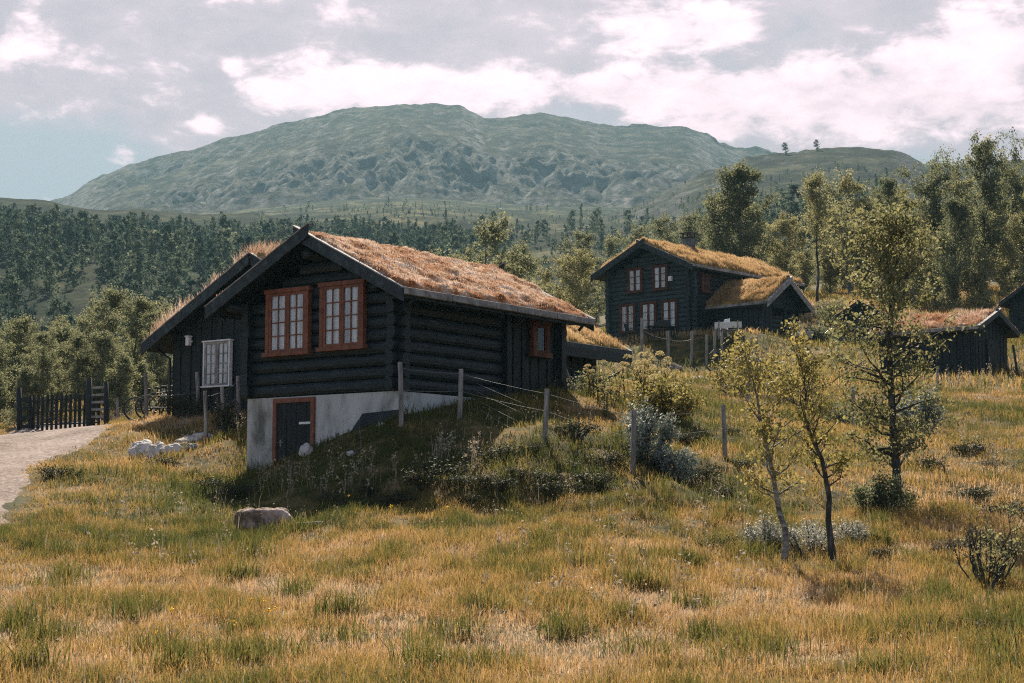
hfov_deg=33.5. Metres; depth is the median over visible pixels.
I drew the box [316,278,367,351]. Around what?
window
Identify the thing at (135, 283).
hillside birch
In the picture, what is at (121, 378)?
bushy birch
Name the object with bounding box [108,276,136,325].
hillside birch
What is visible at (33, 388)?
bushy birch
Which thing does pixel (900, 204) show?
bushy birch
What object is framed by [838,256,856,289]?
bushy birch
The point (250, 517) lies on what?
boulder
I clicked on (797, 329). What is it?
flower pot
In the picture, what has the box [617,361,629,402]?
umbel plant
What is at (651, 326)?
garden table
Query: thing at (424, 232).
hillside birch
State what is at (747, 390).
fence post
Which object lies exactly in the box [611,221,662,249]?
tall birch
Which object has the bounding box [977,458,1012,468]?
heath clump
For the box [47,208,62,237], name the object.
hillside birch
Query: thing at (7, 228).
hillside birch
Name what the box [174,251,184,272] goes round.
hillside birch
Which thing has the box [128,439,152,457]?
boulder
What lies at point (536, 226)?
hillside birch
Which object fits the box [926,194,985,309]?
dense birch
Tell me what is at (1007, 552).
young birch
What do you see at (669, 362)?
umbel plant
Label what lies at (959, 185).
broad birch
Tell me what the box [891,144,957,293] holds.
spreading birch
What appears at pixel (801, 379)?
leafy bush
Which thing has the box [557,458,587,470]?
heath clump
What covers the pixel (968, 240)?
broad birch
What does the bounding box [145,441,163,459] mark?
boulder
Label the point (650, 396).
umbel plant
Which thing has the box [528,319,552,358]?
window
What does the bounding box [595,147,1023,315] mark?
rocky ridge
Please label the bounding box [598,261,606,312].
tall birch
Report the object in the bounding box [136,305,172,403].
tall birch
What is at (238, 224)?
hillside spruce
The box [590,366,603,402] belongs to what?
umbel plant
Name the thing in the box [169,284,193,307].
hillside birch
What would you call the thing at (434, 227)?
hillside birch
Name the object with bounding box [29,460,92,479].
heath clump
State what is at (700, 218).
hillside birch
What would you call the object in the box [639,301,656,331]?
window
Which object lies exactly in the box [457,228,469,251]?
hillside birch
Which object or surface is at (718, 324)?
garden bench
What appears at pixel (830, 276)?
bushy birch
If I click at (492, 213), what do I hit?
hillside birch
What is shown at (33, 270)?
hillside birch
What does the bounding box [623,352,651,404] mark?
umbel plant
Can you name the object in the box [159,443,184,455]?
boulder
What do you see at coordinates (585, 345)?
turf shed
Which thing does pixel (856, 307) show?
leafy bush
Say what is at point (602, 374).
umbel plant
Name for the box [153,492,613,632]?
yellow flowers
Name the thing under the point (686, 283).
log house
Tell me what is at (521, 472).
heath clump
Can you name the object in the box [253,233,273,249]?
hillside birch
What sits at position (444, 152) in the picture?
mountain
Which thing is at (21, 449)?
gravel road
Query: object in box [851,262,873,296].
bushy birch
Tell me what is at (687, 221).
tall birch
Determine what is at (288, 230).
hillside birch
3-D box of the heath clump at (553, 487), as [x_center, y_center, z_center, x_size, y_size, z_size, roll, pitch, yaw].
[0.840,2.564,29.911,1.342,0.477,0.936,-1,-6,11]
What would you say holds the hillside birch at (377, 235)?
on the wooded plateau
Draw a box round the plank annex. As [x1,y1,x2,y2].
[141,238,282,417]
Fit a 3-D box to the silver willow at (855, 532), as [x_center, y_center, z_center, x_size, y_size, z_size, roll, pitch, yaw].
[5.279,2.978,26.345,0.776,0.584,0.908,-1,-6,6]
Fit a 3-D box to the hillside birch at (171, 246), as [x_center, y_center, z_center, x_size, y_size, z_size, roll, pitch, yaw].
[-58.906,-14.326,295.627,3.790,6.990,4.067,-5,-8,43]
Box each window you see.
[200,339,233,387]
[262,286,312,357]
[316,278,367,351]
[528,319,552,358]
[618,303,636,333]
[626,267,643,293]
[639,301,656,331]
[651,264,669,290]
[660,299,678,329]
[700,273,711,293]
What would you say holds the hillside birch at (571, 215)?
on the wooded plateau
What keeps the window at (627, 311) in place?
in the log house at (686, 283)
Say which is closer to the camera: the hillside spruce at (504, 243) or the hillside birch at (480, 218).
the hillside spruce at (504, 243)
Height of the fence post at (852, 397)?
1.263 m
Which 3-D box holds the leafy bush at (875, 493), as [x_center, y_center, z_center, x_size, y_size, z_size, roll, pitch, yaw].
[6.516,2.668,29.717,1.347,0.904,1.091,-1,-6,14]
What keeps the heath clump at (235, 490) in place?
on the ground at (308, 499)
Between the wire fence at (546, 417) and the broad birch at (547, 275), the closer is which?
the wire fence at (546, 417)
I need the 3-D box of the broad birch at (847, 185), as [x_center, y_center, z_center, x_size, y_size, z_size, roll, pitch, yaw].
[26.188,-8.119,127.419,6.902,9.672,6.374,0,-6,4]
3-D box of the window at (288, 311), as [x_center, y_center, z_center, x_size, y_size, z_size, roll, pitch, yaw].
[-4.883,-0.424,36.974,1.370,1.480,0.170,-4,-7,36]
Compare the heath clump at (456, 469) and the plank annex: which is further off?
the plank annex
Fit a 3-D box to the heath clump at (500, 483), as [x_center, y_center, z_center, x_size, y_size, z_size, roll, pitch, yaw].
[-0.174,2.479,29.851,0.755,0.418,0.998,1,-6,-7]
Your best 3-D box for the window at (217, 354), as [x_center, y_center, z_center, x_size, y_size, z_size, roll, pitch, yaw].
[-7.972,0.597,45.933,1.120,1.281,0.170,-4,-7,36]
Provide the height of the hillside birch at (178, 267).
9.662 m
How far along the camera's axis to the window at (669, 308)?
91.50 m
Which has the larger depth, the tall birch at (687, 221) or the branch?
the tall birch at (687, 221)
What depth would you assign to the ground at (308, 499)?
31.46 m
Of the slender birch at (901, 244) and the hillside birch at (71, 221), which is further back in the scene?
the hillside birch at (71, 221)
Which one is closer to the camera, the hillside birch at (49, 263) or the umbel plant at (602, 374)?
the umbel plant at (602, 374)
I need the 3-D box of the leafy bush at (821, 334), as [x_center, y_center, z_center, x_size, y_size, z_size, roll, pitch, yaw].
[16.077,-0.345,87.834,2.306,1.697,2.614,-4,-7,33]
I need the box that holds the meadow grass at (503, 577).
[0,477,1023,682]
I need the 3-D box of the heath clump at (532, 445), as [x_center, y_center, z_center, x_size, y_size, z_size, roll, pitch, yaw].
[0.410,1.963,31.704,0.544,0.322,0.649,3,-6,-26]
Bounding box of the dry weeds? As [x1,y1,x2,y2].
[119,363,1016,630]
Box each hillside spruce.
[7,280,21,313]
[139,210,145,228]
[235,220,240,236]
[276,229,282,241]
[444,208,447,221]
[501,232,507,254]
[513,218,519,239]
[577,203,583,232]
[596,218,604,253]
[644,206,650,224]
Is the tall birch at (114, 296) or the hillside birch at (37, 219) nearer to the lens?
the tall birch at (114, 296)
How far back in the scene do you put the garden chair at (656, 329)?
87.57 m
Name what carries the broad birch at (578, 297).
on the ground at (308, 499)
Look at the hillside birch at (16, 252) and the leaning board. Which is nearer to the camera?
the leaning board
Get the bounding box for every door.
[272,397,315,464]
[700,302,710,332]
[987,339,997,373]
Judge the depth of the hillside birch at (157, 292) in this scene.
233.83 m
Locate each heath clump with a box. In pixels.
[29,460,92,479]
[132,452,183,468]
[176,467,202,476]
[187,473,235,489]
[213,478,261,497]
[313,490,352,504]
[329,494,375,507]
[352,483,383,496]
[369,485,423,505]
[395,461,443,490]
[397,455,483,479]
[432,473,469,486]
[448,492,486,504]
[456,470,498,487]
[468,438,527,462]
[483,471,523,493]
[498,464,535,478]
[520,438,546,452]
[521,473,596,496]
[528,469,564,482]
[548,416,604,439]
[556,466,625,487]
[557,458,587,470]
[583,447,630,465]
[624,447,669,470]
[672,426,705,444]
[677,463,727,478]
[688,530,737,548]
[699,483,739,499]
[727,426,743,434]
[729,458,761,469]
[859,545,897,559]
[904,454,949,468]
[929,539,968,553]
[942,612,998,632]
[946,438,995,454]
[948,481,1000,502]
[968,496,1023,519]
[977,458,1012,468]
[986,614,1022,636]
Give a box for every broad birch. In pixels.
[0,330,18,387]
[10,344,63,423]
[49,308,106,404]
[115,296,177,394]
[426,247,444,256]
[440,208,555,295]
[455,244,487,263]
[530,265,568,299]
[533,245,600,316]
[581,285,605,327]
[584,228,625,314]
[751,235,795,269]
[760,210,808,277]
[789,238,820,293]
[802,203,853,277]
[818,167,893,293]
[839,218,884,278]
[861,185,925,266]
[890,208,936,300]
[909,171,985,276]
[944,204,992,280]
[965,178,1023,289]
[972,211,1023,298]
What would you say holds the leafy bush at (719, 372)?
on the ground at (308, 499)
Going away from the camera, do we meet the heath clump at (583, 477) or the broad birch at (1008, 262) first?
the heath clump at (583, 477)
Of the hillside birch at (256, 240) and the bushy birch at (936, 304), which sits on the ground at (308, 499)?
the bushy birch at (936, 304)
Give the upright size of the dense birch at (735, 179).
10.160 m
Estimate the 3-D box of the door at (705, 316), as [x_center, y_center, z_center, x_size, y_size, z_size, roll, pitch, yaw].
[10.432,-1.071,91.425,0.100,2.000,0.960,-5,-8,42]
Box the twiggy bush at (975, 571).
[948,513,1023,586]
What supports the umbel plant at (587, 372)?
on the ground at (308, 499)
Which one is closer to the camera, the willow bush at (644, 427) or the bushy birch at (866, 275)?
the willow bush at (644, 427)
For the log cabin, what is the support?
on the ground at (308, 499)
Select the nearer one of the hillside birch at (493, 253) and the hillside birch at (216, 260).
the hillside birch at (216, 260)
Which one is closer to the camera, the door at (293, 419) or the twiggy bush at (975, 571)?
the twiggy bush at (975, 571)
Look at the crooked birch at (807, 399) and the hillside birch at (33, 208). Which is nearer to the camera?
the crooked birch at (807, 399)
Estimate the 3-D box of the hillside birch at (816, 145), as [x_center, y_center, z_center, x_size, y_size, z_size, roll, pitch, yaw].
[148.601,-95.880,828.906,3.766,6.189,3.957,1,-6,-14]
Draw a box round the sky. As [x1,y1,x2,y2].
[0,0,1023,200]
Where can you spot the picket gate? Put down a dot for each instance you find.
(89, 409)
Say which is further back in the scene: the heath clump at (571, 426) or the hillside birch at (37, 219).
the hillside birch at (37, 219)
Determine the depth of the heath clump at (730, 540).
25.65 m
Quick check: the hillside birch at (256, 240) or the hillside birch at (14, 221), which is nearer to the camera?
the hillside birch at (256, 240)
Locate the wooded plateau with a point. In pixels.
(318, 212)
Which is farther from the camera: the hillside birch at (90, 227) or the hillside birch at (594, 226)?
the hillside birch at (594, 226)
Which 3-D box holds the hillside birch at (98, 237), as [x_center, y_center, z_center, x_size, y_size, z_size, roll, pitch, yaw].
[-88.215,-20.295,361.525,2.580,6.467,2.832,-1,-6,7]
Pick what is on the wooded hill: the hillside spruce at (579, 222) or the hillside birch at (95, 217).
the hillside birch at (95, 217)
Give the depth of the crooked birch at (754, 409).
24.48 m
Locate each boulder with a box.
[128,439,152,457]
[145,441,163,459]
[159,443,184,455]
[234,507,291,531]
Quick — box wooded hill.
[0,197,326,372]
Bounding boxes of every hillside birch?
[0,220,13,249]
[0,301,6,325]
[1,246,28,294]
[1,271,24,319]
[7,210,27,244]
[8,231,35,270]
[19,250,41,296]
[23,204,37,234]
[34,213,44,231]
[37,224,51,270]
[37,259,56,296]
[38,295,65,328]
[42,222,64,256]
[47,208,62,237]
[47,239,66,270]
[52,302,76,326]
[62,216,79,247]
[65,228,75,244]
[82,220,103,254]
[91,213,100,230]
[93,231,100,259]
[95,255,122,308]
[101,221,117,252]
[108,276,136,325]
[124,238,147,283]
[126,215,139,247]
[127,219,142,249]
[127,279,146,304]
[141,257,159,294]
[145,285,163,308]
[162,265,181,298]
[162,292,179,314]
[163,240,182,270]
[165,253,189,300]
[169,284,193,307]
[170,229,184,260]
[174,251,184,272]
[207,256,228,280]
[216,228,237,272]
[251,234,269,249]
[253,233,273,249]
[274,223,289,237]
[279,226,292,236]
[334,228,343,235]
[345,227,358,237]
[372,229,381,241]
[414,236,424,250]
[422,228,430,237]
[427,223,437,243]
[435,224,449,247]
[436,222,446,243]
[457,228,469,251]
[473,214,486,239]
[487,209,498,221]
[487,238,501,264]
[523,231,529,245]
[534,220,542,237]
[537,254,552,278]
[566,209,577,230]
[588,208,598,232]
[591,205,601,224]
[608,248,623,257]
[622,208,632,230]
[626,210,634,230]
[692,209,704,235]
[771,216,790,252]
[782,142,788,154]
[813,139,819,150]
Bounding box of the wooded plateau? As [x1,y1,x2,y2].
[198,197,679,303]
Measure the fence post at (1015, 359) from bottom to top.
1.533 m
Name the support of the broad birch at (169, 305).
on the ground at (308, 499)
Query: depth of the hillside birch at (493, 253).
361.58 m
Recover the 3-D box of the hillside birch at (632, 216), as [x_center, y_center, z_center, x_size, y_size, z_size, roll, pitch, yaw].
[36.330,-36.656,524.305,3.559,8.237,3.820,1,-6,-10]
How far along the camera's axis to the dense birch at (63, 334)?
66.01 m
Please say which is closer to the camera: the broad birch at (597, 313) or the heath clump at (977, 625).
the heath clump at (977, 625)
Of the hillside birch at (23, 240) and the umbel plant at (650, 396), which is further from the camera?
the hillside birch at (23, 240)
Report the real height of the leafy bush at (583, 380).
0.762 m
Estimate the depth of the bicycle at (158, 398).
48.24 m
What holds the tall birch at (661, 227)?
on the ground at (308, 499)
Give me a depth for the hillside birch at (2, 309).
226.98 m
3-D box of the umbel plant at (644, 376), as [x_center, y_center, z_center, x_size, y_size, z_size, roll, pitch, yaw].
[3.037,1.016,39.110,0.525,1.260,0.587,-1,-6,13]
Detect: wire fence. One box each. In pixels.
[0,372,200,419]
[203,376,240,440]
[398,362,726,474]
[640,318,692,364]
[705,331,757,367]
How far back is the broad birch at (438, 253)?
150.42 m
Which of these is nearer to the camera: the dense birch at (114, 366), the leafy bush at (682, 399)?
the leafy bush at (682, 399)
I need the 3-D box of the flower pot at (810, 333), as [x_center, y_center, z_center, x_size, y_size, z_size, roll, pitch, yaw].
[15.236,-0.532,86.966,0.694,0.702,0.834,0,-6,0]
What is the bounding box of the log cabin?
[204,223,595,469]
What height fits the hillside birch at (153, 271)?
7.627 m
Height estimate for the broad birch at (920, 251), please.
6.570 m
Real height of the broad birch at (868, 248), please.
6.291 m
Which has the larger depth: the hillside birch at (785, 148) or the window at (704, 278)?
the hillside birch at (785, 148)
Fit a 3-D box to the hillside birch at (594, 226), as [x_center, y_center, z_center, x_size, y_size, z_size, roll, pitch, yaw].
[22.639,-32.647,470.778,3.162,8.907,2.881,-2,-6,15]
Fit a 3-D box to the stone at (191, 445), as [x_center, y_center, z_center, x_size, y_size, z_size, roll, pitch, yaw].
[-7.379,2.496,39.349,0.398,0.280,0.361,0,-6,0]
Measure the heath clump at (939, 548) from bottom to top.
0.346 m
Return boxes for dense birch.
[0,316,38,412]
[28,324,83,412]
[41,319,81,409]
[69,330,125,413]
[93,343,134,410]
[692,192,750,252]
[698,159,780,261]
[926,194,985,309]
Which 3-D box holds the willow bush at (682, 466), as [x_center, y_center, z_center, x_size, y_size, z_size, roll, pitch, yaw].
[2.985,2.277,31.927,1.232,0.970,1.103,-2,-6,19]
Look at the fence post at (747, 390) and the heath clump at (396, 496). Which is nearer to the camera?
the heath clump at (396, 496)
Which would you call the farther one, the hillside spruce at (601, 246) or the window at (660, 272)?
the hillside spruce at (601, 246)
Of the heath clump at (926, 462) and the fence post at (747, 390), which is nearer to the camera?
the heath clump at (926, 462)
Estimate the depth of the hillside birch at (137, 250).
284.83 m
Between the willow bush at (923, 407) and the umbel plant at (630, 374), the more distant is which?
the willow bush at (923, 407)
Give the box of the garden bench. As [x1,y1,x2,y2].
[715,321,741,339]
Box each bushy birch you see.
[0,371,13,425]
[1,365,54,426]
[101,351,141,417]
[128,359,157,412]
[153,361,172,405]
[809,237,846,293]
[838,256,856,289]
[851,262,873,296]
[872,203,917,286]
[882,254,919,300]
[905,242,963,310]
[960,246,1004,312]
[1002,253,1023,298]
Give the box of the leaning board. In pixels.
[352,410,398,430]
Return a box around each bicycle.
[123,387,171,420]
[135,385,171,417]
[140,386,171,417]
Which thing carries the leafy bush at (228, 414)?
on the ground at (308, 499)
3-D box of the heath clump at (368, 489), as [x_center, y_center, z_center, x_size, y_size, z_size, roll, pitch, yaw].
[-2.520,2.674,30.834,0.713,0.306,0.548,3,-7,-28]
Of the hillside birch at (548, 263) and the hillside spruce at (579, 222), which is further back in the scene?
the hillside spruce at (579, 222)
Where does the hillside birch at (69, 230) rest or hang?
on the wooded hill
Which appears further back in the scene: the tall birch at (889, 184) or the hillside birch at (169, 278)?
the hillside birch at (169, 278)
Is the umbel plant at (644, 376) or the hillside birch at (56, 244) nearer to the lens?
the umbel plant at (644, 376)
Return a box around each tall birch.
[0,312,45,392]
[19,327,67,418]
[53,329,98,412]
[81,283,133,374]
[104,290,172,404]
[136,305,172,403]
[491,240,549,280]
[556,230,598,304]
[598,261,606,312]
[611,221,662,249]
[645,212,683,243]
[676,209,709,249]
[865,172,903,288]
[937,130,1023,288]
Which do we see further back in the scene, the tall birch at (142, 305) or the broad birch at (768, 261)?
the broad birch at (768, 261)
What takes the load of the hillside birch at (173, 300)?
on the wooded hill
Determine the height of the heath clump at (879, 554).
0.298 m
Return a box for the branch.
[285,521,322,526]
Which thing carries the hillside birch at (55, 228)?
on the wooded hill
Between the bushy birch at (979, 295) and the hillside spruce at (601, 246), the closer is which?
the bushy birch at (979, 295)
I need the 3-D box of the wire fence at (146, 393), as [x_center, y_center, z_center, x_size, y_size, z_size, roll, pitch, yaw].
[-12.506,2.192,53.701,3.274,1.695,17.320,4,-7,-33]
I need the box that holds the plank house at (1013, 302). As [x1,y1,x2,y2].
[998,284,1023,333]
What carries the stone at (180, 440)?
on the ground at (308, 499)
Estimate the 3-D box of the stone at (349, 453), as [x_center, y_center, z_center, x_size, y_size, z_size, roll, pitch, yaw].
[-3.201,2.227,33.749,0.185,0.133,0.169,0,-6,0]
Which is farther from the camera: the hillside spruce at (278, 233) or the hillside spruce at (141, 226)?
the hillside spruce at (141, 226)
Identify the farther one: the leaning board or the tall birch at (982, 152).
the tall birch at (982, 152)
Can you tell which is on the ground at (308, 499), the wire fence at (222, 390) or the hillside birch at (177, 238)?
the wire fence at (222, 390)
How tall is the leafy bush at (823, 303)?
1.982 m
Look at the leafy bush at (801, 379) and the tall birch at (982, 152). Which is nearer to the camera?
the leafy bush at (801, 379)
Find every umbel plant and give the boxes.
[583,364,594,394]
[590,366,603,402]
[597,360,606,395]
[598,382,613,415]
[605,370,614,403]
[610,365,625,402]
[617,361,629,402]
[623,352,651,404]
[623,360,643,397]
[624,379,635,409]
[632,359,655,407]
[643,351,663,391]
[643,373,658,420]
[648,356,671,390]
[655,351,672,389]
[660,368,680,415]
[671,373,688,388]
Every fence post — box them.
[746,380,750,402]
[851,386,854,427]
[935,366,938,384]
[1012,345,1018,376]
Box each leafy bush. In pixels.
[154,390,217,418]
[210,398,245,435]
[566,369,618,395]
[628,369,708,421]
[704,344,766,397]
[722,344,789,397]
[758,355,829,403]
[802,317,842,345]
[813,294,851,322]
[823,400,860,426]
[826,327,878,343]
[834,299,888,328]
[847,468,923,512]
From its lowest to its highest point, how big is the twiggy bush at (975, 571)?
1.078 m
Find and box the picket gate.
[16,378,108,429]
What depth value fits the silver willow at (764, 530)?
25.68 m
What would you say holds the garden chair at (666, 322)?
on the ground at (308, 499)
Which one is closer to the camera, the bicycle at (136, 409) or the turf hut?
the bicycle at (136, 409)
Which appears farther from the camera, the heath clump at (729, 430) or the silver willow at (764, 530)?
the heath clump at (729, 430)
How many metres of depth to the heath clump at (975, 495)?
30.97 m
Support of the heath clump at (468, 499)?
on the ground at (308, 499)
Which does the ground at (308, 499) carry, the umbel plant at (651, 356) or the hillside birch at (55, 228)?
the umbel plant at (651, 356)
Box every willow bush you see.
[617,396,680,459]
[639,437,701,484]
[895,382,948,433]
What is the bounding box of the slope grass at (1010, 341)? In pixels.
[0,284,1023,424]
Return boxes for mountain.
[51,103,776,213]
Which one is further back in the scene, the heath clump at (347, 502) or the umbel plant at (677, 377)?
the umbel plant at (677, 377)
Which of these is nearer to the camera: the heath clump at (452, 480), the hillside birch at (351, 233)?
the heath clump at (452, 480)
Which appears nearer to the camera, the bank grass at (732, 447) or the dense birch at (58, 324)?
the bank grass at (732, 447)
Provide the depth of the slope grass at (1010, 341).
81.91 m
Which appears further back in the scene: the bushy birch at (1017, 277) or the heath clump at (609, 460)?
the bushy birch at (1017, 277)
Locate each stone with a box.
[175,436,203,442]
[185,443,199,451]
[192,432,213,438]
[298,443,312,456]
[346,450,354,455]
[668,364,681,370]
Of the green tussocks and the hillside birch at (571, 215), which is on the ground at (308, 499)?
the green tussocks
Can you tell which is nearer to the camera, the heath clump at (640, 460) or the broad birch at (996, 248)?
the heath clump at (640, 460)
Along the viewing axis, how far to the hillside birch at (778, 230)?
259.57 m
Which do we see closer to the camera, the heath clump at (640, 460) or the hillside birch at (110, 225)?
the heath clump at (640, 460)
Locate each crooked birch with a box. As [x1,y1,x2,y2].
[713,326,842,564]
[751,316,881,561]
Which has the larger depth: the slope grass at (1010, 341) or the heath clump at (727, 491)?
the slope grass at (1010, 341)
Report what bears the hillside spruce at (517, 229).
on the wooded plateau
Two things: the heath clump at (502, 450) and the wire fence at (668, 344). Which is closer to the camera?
the heath clump at (502, 450)
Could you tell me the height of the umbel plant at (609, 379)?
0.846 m
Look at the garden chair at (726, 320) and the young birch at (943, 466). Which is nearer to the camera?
the young birch at (943, 466)
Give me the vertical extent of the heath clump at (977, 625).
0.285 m
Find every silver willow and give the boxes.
[736,505,789,546]
[772,514,851,553]
[833,515,875,543]
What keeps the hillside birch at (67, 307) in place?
on the wooded hill
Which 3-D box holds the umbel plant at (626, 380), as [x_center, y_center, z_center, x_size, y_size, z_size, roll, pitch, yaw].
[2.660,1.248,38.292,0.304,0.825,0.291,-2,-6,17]
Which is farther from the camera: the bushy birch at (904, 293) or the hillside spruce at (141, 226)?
the hillside spruce at (141, 226)
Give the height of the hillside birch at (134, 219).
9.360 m
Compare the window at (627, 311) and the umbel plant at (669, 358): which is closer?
the umbel plant at (669, 358)
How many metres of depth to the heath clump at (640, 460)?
31.71 m
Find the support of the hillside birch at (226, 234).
on the wooded hill
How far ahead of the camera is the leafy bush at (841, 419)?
44.92 m
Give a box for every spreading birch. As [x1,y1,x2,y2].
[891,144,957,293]
[989,126,1023,279]
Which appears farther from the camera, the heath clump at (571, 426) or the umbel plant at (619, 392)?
the umbel plant at (619, 392)
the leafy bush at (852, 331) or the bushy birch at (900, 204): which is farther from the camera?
the bushy birch at (900, 204)
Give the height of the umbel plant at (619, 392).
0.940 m
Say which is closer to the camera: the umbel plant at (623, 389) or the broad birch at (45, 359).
the umbel plant at (623, 389)
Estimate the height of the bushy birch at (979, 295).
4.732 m
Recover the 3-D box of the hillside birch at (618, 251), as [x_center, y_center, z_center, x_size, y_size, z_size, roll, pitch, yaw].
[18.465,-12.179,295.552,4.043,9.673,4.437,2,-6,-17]
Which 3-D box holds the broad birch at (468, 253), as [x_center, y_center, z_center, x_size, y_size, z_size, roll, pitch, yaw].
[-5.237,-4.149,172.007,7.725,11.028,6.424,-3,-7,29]
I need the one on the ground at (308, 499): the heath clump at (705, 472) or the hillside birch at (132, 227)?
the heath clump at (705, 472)
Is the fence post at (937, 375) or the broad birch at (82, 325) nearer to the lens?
the fence post at (937, 375)
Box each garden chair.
[623,323,638,341]
[647,321,661,339]
[663,320,677,337]
[714,319,729,336]
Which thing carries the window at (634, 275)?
in the log house at (686, 283)
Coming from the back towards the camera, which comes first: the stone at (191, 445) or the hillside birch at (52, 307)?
the hillside birch at (52, 307)
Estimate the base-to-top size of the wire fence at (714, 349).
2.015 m
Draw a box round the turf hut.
[868,307,1019,375]
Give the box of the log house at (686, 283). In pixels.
[590,232,813,340]
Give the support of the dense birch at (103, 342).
on the ground at (308, 499)
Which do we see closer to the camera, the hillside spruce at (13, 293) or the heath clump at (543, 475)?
the heath clump at (543, 475)
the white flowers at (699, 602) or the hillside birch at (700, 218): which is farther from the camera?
the hillside birch at (700, 218)
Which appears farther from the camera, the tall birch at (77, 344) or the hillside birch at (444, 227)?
the hillside birch at (444, 227)
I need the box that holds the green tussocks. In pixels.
[0,480,1023,677]
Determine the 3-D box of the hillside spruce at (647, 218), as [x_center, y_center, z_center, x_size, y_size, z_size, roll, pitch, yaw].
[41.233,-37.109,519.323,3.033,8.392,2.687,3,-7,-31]
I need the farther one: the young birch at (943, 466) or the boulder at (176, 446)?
the boulder at (176, 446)
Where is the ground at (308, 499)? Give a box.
[0,271,1023,682]
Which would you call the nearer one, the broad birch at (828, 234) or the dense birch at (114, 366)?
the dense birch at (114, 366)
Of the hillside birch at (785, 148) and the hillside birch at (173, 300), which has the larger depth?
the hillside birch at (785, 148)
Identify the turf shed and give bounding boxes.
[566,325,632,389]
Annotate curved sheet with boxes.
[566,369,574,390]
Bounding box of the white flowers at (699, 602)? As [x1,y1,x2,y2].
[52,456,1023,615]
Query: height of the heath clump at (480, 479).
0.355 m
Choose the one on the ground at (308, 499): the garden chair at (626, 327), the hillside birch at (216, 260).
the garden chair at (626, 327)
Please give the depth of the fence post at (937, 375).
60.15 m
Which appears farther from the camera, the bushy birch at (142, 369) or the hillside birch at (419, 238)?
the hillside birch at (419, 238)
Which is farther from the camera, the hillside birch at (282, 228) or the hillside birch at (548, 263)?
the hillside birch at (282, 228)
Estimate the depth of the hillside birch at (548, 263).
346.26 m
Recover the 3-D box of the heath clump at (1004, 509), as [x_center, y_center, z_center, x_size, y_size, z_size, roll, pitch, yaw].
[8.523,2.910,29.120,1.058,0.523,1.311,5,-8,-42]
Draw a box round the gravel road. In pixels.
[0,420,114,524]
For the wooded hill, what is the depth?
315.42 m
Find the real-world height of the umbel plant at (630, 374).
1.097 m
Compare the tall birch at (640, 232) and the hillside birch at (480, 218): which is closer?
the tall birch at (640, 232)
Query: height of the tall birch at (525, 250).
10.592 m
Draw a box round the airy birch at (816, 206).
[796,167,844,301]
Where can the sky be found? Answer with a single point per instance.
(90, 89)
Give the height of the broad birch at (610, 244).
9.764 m
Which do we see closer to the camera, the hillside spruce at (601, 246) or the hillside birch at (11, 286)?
the hillside birch at (11, 286)
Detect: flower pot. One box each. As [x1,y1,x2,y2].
[791,319,801,335]
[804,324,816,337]
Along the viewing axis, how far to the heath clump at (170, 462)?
37.64 m
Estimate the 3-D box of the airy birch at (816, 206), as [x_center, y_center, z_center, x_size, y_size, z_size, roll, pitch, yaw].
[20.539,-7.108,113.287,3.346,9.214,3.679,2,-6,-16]
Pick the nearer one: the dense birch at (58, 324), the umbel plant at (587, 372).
the umbel plant at (587, 372)
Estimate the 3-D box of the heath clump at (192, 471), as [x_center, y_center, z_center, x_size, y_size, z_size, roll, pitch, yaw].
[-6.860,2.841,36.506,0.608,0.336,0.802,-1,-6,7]
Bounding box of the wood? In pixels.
[0,161,1023,372]
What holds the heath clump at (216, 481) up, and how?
on the ground at (308, 499)
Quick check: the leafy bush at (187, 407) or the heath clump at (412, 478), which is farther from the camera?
the leafy bush at (187, 407)
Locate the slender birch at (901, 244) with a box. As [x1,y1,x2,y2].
[819,182,984,504]
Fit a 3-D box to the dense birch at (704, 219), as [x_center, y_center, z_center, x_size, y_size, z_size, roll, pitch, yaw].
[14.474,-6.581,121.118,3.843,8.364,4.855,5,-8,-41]
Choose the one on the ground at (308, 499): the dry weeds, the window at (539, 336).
the dry weeds
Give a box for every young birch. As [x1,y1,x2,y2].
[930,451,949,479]
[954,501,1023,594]
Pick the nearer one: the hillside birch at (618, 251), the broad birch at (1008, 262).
the broad birch at (1008, 262)
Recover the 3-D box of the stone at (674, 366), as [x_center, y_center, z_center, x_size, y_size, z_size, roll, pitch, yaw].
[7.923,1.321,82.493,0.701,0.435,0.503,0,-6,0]
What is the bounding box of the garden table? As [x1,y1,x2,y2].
[645,325,678,341]
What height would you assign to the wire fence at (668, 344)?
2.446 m
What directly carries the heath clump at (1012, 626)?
on the ground at (308, 499)
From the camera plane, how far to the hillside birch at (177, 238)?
307.22 m
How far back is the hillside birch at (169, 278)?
257.92 m
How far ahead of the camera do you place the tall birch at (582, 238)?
179.25 m
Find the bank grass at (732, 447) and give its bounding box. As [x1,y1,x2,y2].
[0,374,1023,519]
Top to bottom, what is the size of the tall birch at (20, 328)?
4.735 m
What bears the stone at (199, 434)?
on the ground at (308, 499)
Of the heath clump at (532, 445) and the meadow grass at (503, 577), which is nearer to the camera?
the meadow grass at (503, 577)
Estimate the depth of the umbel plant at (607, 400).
37.23 m
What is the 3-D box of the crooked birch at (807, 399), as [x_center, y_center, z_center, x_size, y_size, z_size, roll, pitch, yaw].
[4.344,1.462,24.526,1.604,3.723,1.668,-6,-8,44]
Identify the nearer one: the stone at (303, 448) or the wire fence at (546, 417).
the wire fence at (546, 417)
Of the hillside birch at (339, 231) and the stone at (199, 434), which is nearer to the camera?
the stone at (199, 434)
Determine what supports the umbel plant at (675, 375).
on the ground at (308, 499)

